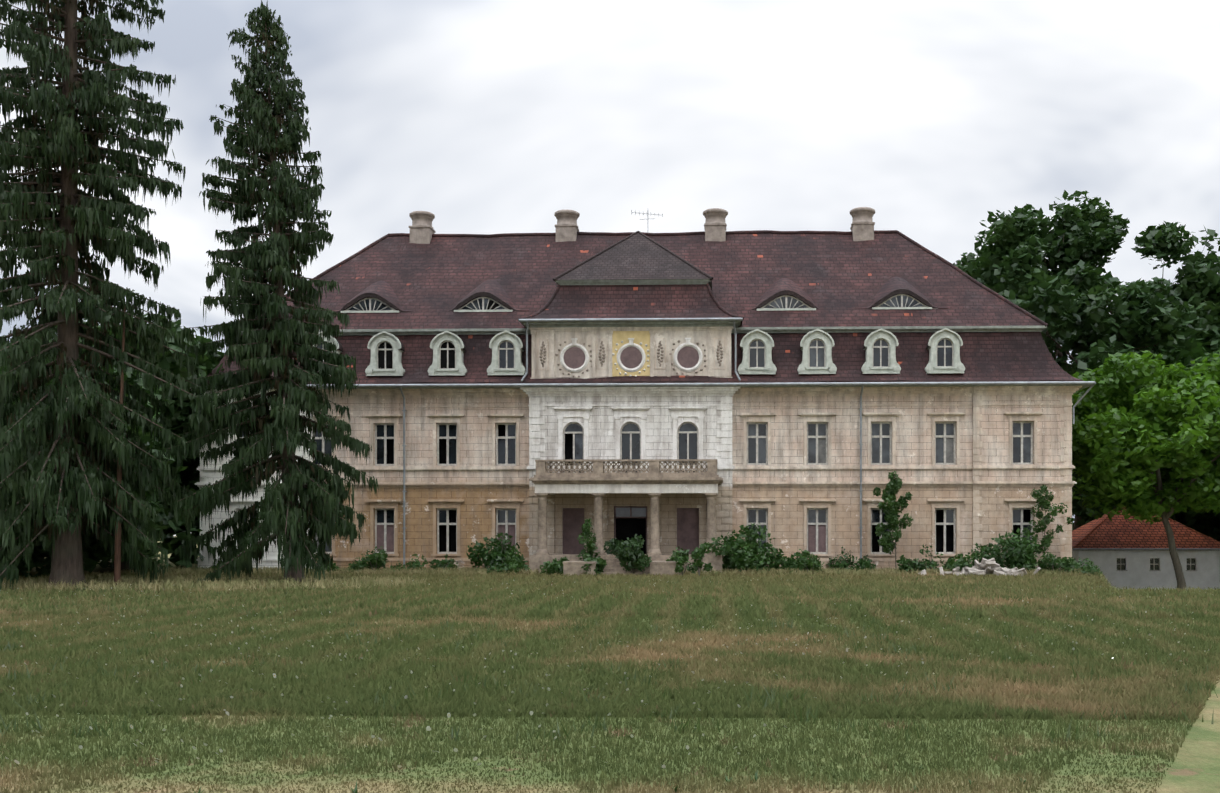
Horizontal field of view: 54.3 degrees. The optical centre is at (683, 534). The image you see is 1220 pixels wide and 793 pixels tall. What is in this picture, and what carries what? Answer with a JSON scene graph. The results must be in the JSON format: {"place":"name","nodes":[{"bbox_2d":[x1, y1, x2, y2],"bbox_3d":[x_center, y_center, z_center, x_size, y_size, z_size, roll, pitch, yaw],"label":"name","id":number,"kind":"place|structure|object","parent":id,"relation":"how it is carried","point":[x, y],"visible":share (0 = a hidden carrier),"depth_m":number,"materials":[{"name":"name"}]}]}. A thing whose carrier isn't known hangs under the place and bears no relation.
{"place":"outdoors","nodes":[
{"label":"outdoors","id":0,"kind":"place"},
{"bbox_2d":[0,607,1219,719],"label":"grass","id":1,"kind":"structure","parent":0,"point":[978,684],"depth_m":18.35,"materials":[{"name":"green plant"}]},
{"bbox_2d":[0,570,1219,618],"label":"grass","id":2,"kind":"structure","parent":0,"point":[594,595],"depth_m":37.32,"materials":[{"name":"green plant"}]},
{"bbox_2d":[0,536,1219,792],"bbox_3d":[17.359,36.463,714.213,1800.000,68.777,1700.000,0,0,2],"label":"ground","id":3,"kind":"structure","parent":0,"point":[1194,768],"depth_m":10.84,"materials":[{"name":"green plant"}]},
{"bbox_2d":[0,419,168,569],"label":"tree","id":4,"kind":"object","parent":3,"relation":"on","point":[96,551],"visible":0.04,"depth_m":53.35,"materials":[{"name":"green plant"}]},
{"bbox_2d":[0,335,187,557],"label":"tree","id":5,"kind":"object","parent":3,"relation":"on","point":[130,377],"visible":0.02,"depth_m":57.93,"materials":[{"name":"green plant"}]},
{"bbox_2d":[0,0,214,590],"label":"spruce","id":6,"kind":"object","parent":3,"relation":"on","point":[41,102],"depth_m":44.99,"materials":[{"name":"green plant"}]},
{"bbox_2d":[0,379,215,579],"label":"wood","id":7,"kind":"object","parent":3,"relation":"on","point":[168,519],"visible":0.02,"depth_m":62.88,"materials":[{"name":"green plant"}]},
{"bbox_2d":[22,461,199,568],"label":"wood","id":8,"kind":"object","parent":3,"relation":"on","point":[169,538],"visible":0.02,"depth_m":72.25,"materials":[{"name":"green plant"}]},
{"bbox_2d":[10,311,224,570],"bbox_3d":[-32.674,-5.326,69.376,17.301,14.871,17.744,0,0,2],"label":"tree","id":9,"kind":"object","parent":3,"relation":"on","point":[177,414],"depth_m":64.19,"materials":[{"name":"green plant"}]},
{"bbox_2d":[114,308,124,584],"bbox_3d":[-21.924,-3.324,46.082,0.436,11.204,0.247,0,0,20],"label":"trunk","id":10,"kind":"object","parent":3,"relation":"on","point":[117,566],"visible":0.48,"depth_m":46.05,"materials":[{"name":"red plant"}]},
{"bbox_2d":[2,572,425,592],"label":"grass","id":11,"kind":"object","parent":3,"relation":"on","point":[108,582],"visible":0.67,"depth_m":45.48,"materials":[{"name":"plant"}]},
{"bbox_2d":[158,0,378,583],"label":"spruce","id":12,"kind":"object","parent":3,"relation":"on","point":[276,260],"depth_m":48.41,"materials":[{"name":"green plant"}]},
{"bbox_2d":[314,559,338,571],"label":"weed","id":13,"kind":"object","parent":3,"relation":"on","point":[334,566],"visible":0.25,"depth_m":61.11,"materials":[{"name":"green plant"}]},
{"bbox_2d":[348,557,372,571],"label":"bush","id":14,"kind":"object","parent":3,"relation":"on","point":[353,566],"depth_m":61.87,"materials":[{"name":"green plant"}]},
{"bbox_2d":[359,553,388,569],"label":"bush","id":15,"kind":"object","parent":3,"relation":"on","point":[375,558],"depth_m":62.04,"materials":[{"name":"green plant"}]},
{"bbox_2d":[361,546,387,569],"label":"bush","id":16,"kind":"object","parent":3,"relation":"on","point":[380,552],"depth_m":62.88,"materials":[{"name":"green plant"}]},
{"bbox_2d":[390,554,427,570],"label":"bush","id":17,"kind":"object","parent":3,"relation":"on","point":[417,563],"visible":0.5,"depth_m":62.27,"materials":[{"name":"green plant"}]},
{"bbox_2d":[429,554,454,569],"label":"bush","id":18,"kind":"object","parent":3,"relation":"on","point":[444,561],"depth_m":63.38,"materials":[{"name":"green plant"}]},
{"bbox_2d":[434,559,458,569],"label":"weed","id":19,"kind":"object","parent":3,"relation":"on","point":[445,564],"visible":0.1,"depth_m":63.62,"materials":[{"name":"green plant"}]},
{"bbox_2d":[466,532,525,569],"bbox_3d":[-9.968,1.135,63.089,3.099,2.497,2.021,0,0,2],"label":"bush","id":20,"kind":"object","parent":3,"relation":"on","point":[495,554],"depth_m":62.88,"materials":[{"name":"green plant"}]},
{"bbox_2d":[486,560,530,573],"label":"bush","id":21,"kind":"object","parent":3,"relation":"on","point":[492,567],"visible":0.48,"depth_m":60.80,"materials":[{"name":"green plant"}]},
{"bbox_2d":[500,549,519,570],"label":"bush","id":22,"kind":"object","parent":3,"relation":"on","point":[512,558],"depth_m":60.96,"materials":[{"name":"green plant"}]},
{"bbox_2d":[499,561,524,573],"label":"weed","id":23,"kind":"object","parent":3,"relation":"on","point":[514,566],"depth_m":60.43,"materials":[{"name":"green plant"}]},
{"bbox_2d":[540,559,563,574],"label":"bush","id":24,"kind":"object","parent":3,"relation":"on","point":[557,567],"depth_m":59.62,"materials":[{"name":"green plant"}]},
{"bbox_2d":[577,518,597,558],"bbox_3d":[-4.833,0.612,60.244,1.038,2.927,1.206,0,0,2],"label":"shrub","id":25,"kind":"object","parent":3,"relation":"on","point":[585,530],"depth_m":60.07,"materials":[{"name":"green plant"}]},
{"bbox_2d":[576,549,600,560],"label":"weed","id":26,"kind":"object","parent":3,"relation":"on","point":[584,551],"visible":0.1,"depth_m":60.32,"materials":[{"name":"green plant"}]},
{"bbox_2d":[580,564,603,575],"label":"weed","id":27,"kind":"object","parent":3,"relation":"on","point":[598,571],"visible":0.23,"depth_m":58.99,"materials":[{"name":"green plant"}]},
{"bbox_2d":[583,557,606,572],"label":"bush","id":28,"kind":"object","parent":3,"relation":"on","point":[600,561],"visible":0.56,"depth_m":59.24,"materials":[{"name":"green plant"}]},
{"bbox_2d":[0,695,1202,792],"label":"grass","id":29,"kind":"structure","parent":3,"relation":"on","point":[791,765],"depth_m":11.23,"materials":[{"name":"green plant"}]},
{"bbox_2d":[2,579,1208,768],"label":"daisies","id":30,"kind":"object","parent":3,"relation":"on","point":[428,728],"visible":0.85,"depth_m":16.72,"materials":[{"name":"white plant"}]},
{"bbox_2d":[192,765,1026,792],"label":"weeds","id":31,"kind":"object","parent":3,"relation":"on","point":[675,789],"visible":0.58,"depth_m":9.78,"materials":[{"name":"green plant"}]},
{"bbox_2d":[0,575,1219,743],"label":"grass tufts","id":32,"kind":"object","parent":3,"relation":"on","point":[95,728],"visible":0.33,"depth_m":17.19,"materials":[{"name":"green plant"}]},
{"bbox_2d":[123,566,1115,587],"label":"grass","id":33,"kind":"structure","parent":3,"relation":"on","point":[481,571],"depth_m":60.63,"materials":[{"name":"plant"}]},
{"bbox_2d":[553,557,568,572],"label":"bush","id":34,"kind":"object","parent":33,"relation":"on","point":[562,559],"depth_m":60.68,"materials":[{"name":"green plant"}]},
{"bbox_2d":[603,534,651,573],"bbox_3d":[-2.697,1.035,59.272,1.956,2.109,2.701,0,0,-35],"label":"bush","id":35,"kind":"object","parent":3,"relation":"on","point":[627,550],"depth_m":58.83,"materials":[{"name":"green plant"}]},
{"bbox_2d":[666,553,677,560],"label":"bush","id":36,"kind":"object","parent":3,"relation":"on","point":[670,559],"visible":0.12,"depth_m":59.83,"materials":[{"name":"green plant"}]},
{"bbox_2d":[672,546,696,574],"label":"bush","id":37,"kind":"object","parent":3,"relation":"on","point":[684,558],"depth_m":58.33,"materials":[{"name":"green plant"}]},
{"bbox_2d":[691,542,712,575],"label":"shrub","id":38,"kind":"object","parent":3,"relation":"on","point":[697,554],"depth_m":57.72,"materials":[{"name":"green plant"}]},
{"bbox_2d":[728,561,748,571],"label":"weed","id":39,"kind":"object","parent":3,"relation":"on","point":[740,570],"visible":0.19,"depth_m":61.26,"materials":[{"name":"green plant"}]},
{"bbox_2d":[710,522,786,570],"bbox_3d":[3.381,1.185,61.802,4.150,3.659,3.612,0,0,2],"label":"bush","id":40,"kind":"object","parent":3,"relation":"on","point":[732,551],"depth_m":61.27,"materials":[{"name":"green plant"}]},
{"bbox_2d":[739,526,757,562],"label":"shrub","id":41,"kind":"object","parent":3,"relation":"on","point":[750,533],"depth_m":62.21,"materials":[{"name":"green plant"}]},
{"bbox_2d":[772,552,819,569],"bbox_3d":[5.849,1.605,62.807,2.710,1.425,1.821,0,0,2],"label":"bush","id":42,"kind":"object","parent":3,"relation":"on","point":[787,563],"depth_m":62.58,"materials":[{"name":"green plant"}]},
{"bbox_2d":[789,553,823,571],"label":"bush","id":43,"kind":"object","parent":3,"relation":"on","point":[803,562],"depth_m":60.54,"materials":[{"name":"green plant"}]},
{"bbox_2d":[796,549,821,570],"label":"bush","id":44,"kind":"object","parent":3,"relation":"on","point":[806,553],"visible":0.42,"depth_m":61.74,"materials":[{"name":"green plant"}]},
{"bbox_2d":[826,547,871,570],"bbox_3d":[8.642,1.635,63.328,2.119,1.961,2.904,0,0,-30],"label":"bush","id":45,"kind":"object","parent":3,"relation":"on","point":[844,564],"depth_m":62.98,"materials":[{"name":"green plant"}]},
{"bbox_2d":[851,557,875,570],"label":"bush","id":46,"kind":"object","parent":3,"relation":"on","point":[860,563],"visible":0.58,"depth_m":62.23,"materials":[{"name":"green plant"}]},
{"bbox_2d":[873,469,913,568],"bbox_3d":[10.996,-0.669,62.562,2.076,5.488,3.101,0,0,2],"label":"tree","id":47,"kind":"object","parent":3,"relation":"on","point":[889,508],"depth_m":62.01,"materials":[{"name":"green plant"}]},
{"bbox_2d":[897,555,921,571],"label":"bush","id":48,"kind":"object","parent":3,"relation":"on","point":[906,567],"depth_m":60.39,"materials":[{"name":"green plant"}]},
{"bbox_2d":[901,558,928,571],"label":"bush","id":49,"kind":"object","parent":3,"relation":"on","point":[922,567],"visible":0.29,"depth_m":60.48,"materials":[{"name":"green plant"}]},
{"bbox_2d":[919,545,943,569],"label":"bush","id":50,"kind":"object","parent":3,"relation":"on","point":[933,564],"depth_m":62.55,"materials":[{"name":"green plant"}]},
{"bbox_2d":[942,554,962,570],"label":"bush","id":51,"kind":"object","parent":3,"relation":"on","point":[949,560],"depth_m":63.14,"materials":[{"name":"green plant"}]},
{"bbox_2d":[937,553,971,571],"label":"bush","id":52,"kind":"object","parent":3,"relation":"on","point":[963,562],"depth_m":59.73,"materials":[{"name":"green plant"}]},
{"bbox_2d":[918,558,1040,575],"bbox_3d":[14.873,1.803,59.291,6.220,1.284,3.157,0,0,2],"label":"rubble","id":53,"kind":"object","parent":3,"relation":"on","point":[984,567],"visible":0.56,"depth_m":58.97,"materials":[{"name":"grey stone"}]},
{"bbox_2d":[970,540,1006,565],"bbox_3d":[15.643,1.206,61.035,1.924,1.946,1.412,0,0,2],"label":"bush","id":54,"kind":"object","parent":3,"relation":"on","point":[979,555],"depth_m":60.88,"materials":[{"name":"green plant"}]},
{"bbox_2d":[981,527,1039,568],"bbox_3d":[17.138,1.053,62.183,3.198,2.899,3.728,0,0,2],"label":"bush","id":55,"kind":"object","parent":3,"relation":"on","point":[1020,553],"depth_m":61.38,"materials":[{"name":"green plant"}]},
{"bbox_2d":[1010,559,1037,571],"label":"bush","id":56,"kind":"object","parent":3,"relation":"on","point":[1030,565],"depth_m":60.82,"materials":[{"name":"green plant"}]},
{"bbox_2d":[1038,560,1051,570],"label":"weed","id":57,"kind":"object","parent":3,"relation":"on","point":[1040,565],"depth_m":61.77,"materials":[{"name":"green plant"}]},
{"bbox_2d":[1022,484,1073,553],"bbox_3d":[19.162,-0.292,62.371,2.186,4.735,2.095,0,0,-36],"label":"tree","id":58,"kind":"object","parent":3,"relation":"on","point":[1043,504],"depth_m":62.30,"materials":[{"name":"green plant"}]},
{"bbox_2d":[1039,552,1060,570],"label":"bush","id":59,"kind":"object","parent":3,"relation":"on","point":[1051,558],"depth_m":60.84,"materials":[{"name":"green plant"}]},
{"bbox_2d":[1055,557,1075,572],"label":"bush","id":60,"kind":"object","parent":3,"relation":"on","point":[1065,564],"depth_m":59.89,"materials":[{"name":"green plant"}]},
{"bbox_2d":[1054,557,1086,571],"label":"bush","id":61,"kind":"object","parent":3,"relation":"on","point":[1078,562],"depth_m":60.82,"materials":[{"name":"green plant"}]},
{"bbox_2d":[953,190,1219,529],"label":"oak tree","id":62,"kind":"object","parent":3,"relation":"on","point":[1084,329],"depth_m":84.28,"materials":[{"name":"green plant"}]},
{"bbox_2d":[1075,558,1101,576],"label":"bush","id":63,"kind":"object","parent":3,"relation":"on","point":[1085,567],"depth_m":59.67,"materials":[{"name":"green plant"}]},
{"bbox_2d":[1071,350,1219,588],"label":"tree","id":64,"kind":"object","parent":3,"relation":"on","point":[1137,421],"depth_m":66.06,"materials":[{"name":"green plant"}]},
{"bbox_2d":[1072,508,1219,589],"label":"outbuilding","id":65,"kind":"structure","parent":3,"relation":"on","point":[1120,550],"depth_m":75.57,"materials":[{"name":"white paint"}]},
{"bbox_2d":[1072,386,1219,540],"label":"tree","id":66,"kind":"object","parent":3,"relation":"on","point":[1080,510],"depth_m":85.31,"materials":[{"name":"green plant"}]},
{"bbox_2d":[1072,375,1219,541],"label":"wood","id":67,"kind":"object","parent":3,"relation":"on","point":[1074,514],"depth_m":99.85,"materials":[{"name":"green plant"}]},
{"bbox_2d":[1143,333,1208,373],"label":"tree","id":68,"kind":"object","parent":3,"relation":"on","point":[1158,349],"depth_m":89.82,"materials":[{"name":"green plant"}]},
{"bbox_2d":[1136,336,1219,520],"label":"tree","id":69,"kind":"object","parent":3,"relation":"on","point":[1186,357],"visible":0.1,"depth_m":79.97,"materials":[{"name":"green plant"}]},
{"bbox_2d":[0,0,1219,535],"label":"sky","id":70,"kind":"structure","parent":0,"point":[488,117],"materials":[{"name":"white"}]},
{"bbox_2d":[191,321,1081,575],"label":"house walls","id":71,"kind":"structure","parent":0,"point":[540,475],"depth_m":64.22,"materials":[{"name":"beige stone"}]},
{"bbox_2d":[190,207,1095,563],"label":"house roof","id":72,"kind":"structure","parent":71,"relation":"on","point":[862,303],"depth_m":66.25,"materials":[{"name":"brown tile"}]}
]}

